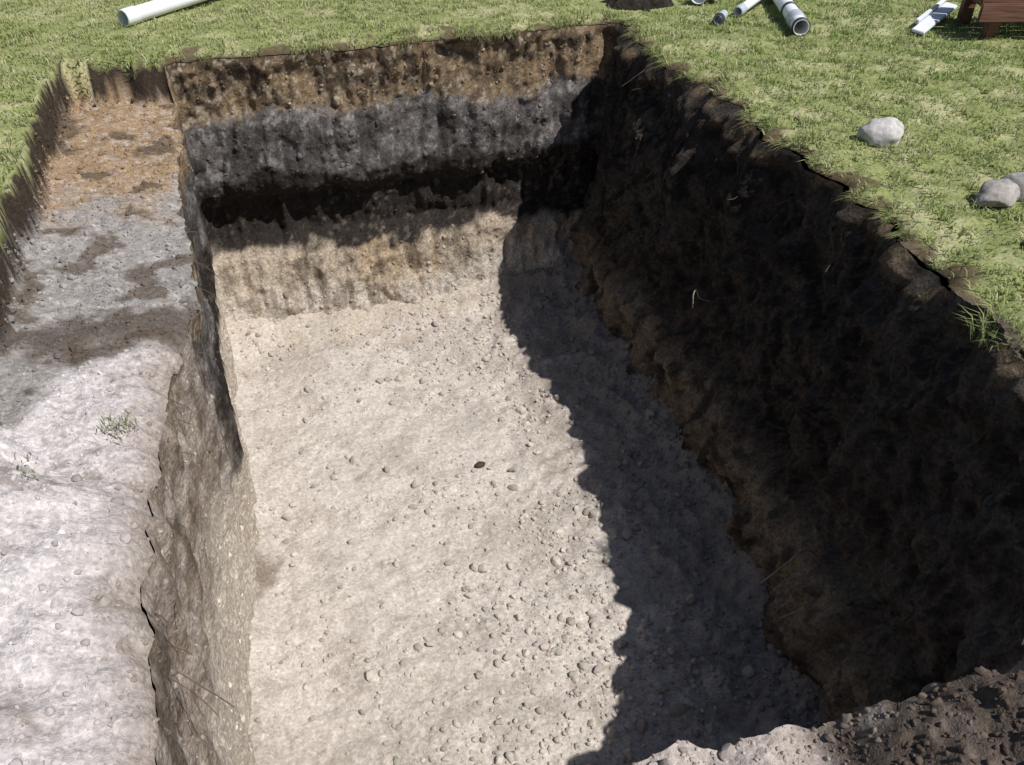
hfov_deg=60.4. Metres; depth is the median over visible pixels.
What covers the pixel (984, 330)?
grass tuft
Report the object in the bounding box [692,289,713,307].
twig
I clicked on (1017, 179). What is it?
rock
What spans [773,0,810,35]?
drain pipe
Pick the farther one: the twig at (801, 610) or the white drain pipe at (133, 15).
the white drain pipe at (133, 15)
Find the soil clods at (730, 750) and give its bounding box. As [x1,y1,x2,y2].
[0,74,1023,764]
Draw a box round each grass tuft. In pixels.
[3,451,39,479]
[90,406,137,441]
[952,295,1023,358]
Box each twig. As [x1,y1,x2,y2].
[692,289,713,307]
[761,549,816,583]
[778,608,825,618]
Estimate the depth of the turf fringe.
4.97 m
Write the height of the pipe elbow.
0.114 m
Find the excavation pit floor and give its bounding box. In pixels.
[180,255,826,764]
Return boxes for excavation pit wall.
[141,23,1023,764]
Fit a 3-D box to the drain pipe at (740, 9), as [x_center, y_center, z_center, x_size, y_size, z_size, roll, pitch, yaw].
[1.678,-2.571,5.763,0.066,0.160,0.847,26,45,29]
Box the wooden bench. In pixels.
[956,0,1023,38]
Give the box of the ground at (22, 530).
[0,0,1023,764]
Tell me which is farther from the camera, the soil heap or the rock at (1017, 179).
the soil heap
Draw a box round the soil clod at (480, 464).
[475,461,484,467]
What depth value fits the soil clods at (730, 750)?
2.80 m
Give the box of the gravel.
[226,256,824,764]
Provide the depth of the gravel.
4.25 m
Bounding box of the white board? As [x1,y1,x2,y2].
[911,0,956,34]
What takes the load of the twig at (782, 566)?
attached to the excavation pit wall
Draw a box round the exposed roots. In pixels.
[155,33,992,722]
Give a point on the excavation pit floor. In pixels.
(292, 733)
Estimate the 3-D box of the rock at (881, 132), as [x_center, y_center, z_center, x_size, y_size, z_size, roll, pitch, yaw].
[1.669,-1.122,3.971,0.196,0.157,0.164,-11,39,-13]
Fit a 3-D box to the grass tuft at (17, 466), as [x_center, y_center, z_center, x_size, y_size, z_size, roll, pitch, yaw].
[-1.367,0.243,2.378,0.176,0.038,0.159,-11,39,-13]
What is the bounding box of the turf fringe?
[177,17,906,241]
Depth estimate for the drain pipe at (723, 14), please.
5.43 m
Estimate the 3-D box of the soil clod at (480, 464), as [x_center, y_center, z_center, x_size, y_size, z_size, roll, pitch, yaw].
[-0.177,0.454,4.867,0.066,0.033,0.046,-11,39,-13]
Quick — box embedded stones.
[157,32,1021,764]
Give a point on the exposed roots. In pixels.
(213, 357)
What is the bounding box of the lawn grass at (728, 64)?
[0,0,1023,339]
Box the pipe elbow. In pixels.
[692,0,716,3]
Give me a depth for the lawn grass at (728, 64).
4.92 m
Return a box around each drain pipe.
[117,0,205,26]
[713,10,727,24]
[733,0,760,16]
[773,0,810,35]
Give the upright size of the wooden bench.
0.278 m
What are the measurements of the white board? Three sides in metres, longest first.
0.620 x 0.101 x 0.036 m
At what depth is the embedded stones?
5.24 m
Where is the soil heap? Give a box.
[600,0,673,11]
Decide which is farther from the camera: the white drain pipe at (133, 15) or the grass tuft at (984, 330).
the white drain pipe at (133, 15)
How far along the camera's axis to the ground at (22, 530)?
3.36 m
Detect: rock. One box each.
[856,117,903,147]
[974,178,1019,206]
[1000,172,1023,201]
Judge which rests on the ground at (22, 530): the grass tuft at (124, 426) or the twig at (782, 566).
the grass tuft at (124, 426)
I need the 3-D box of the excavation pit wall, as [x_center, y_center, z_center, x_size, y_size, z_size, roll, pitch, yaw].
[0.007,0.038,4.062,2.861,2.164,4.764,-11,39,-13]
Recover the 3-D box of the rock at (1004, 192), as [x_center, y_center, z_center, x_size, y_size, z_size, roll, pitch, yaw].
[1.929,-0.741,3.501,0.141,0.112,0.182,26,45,29]

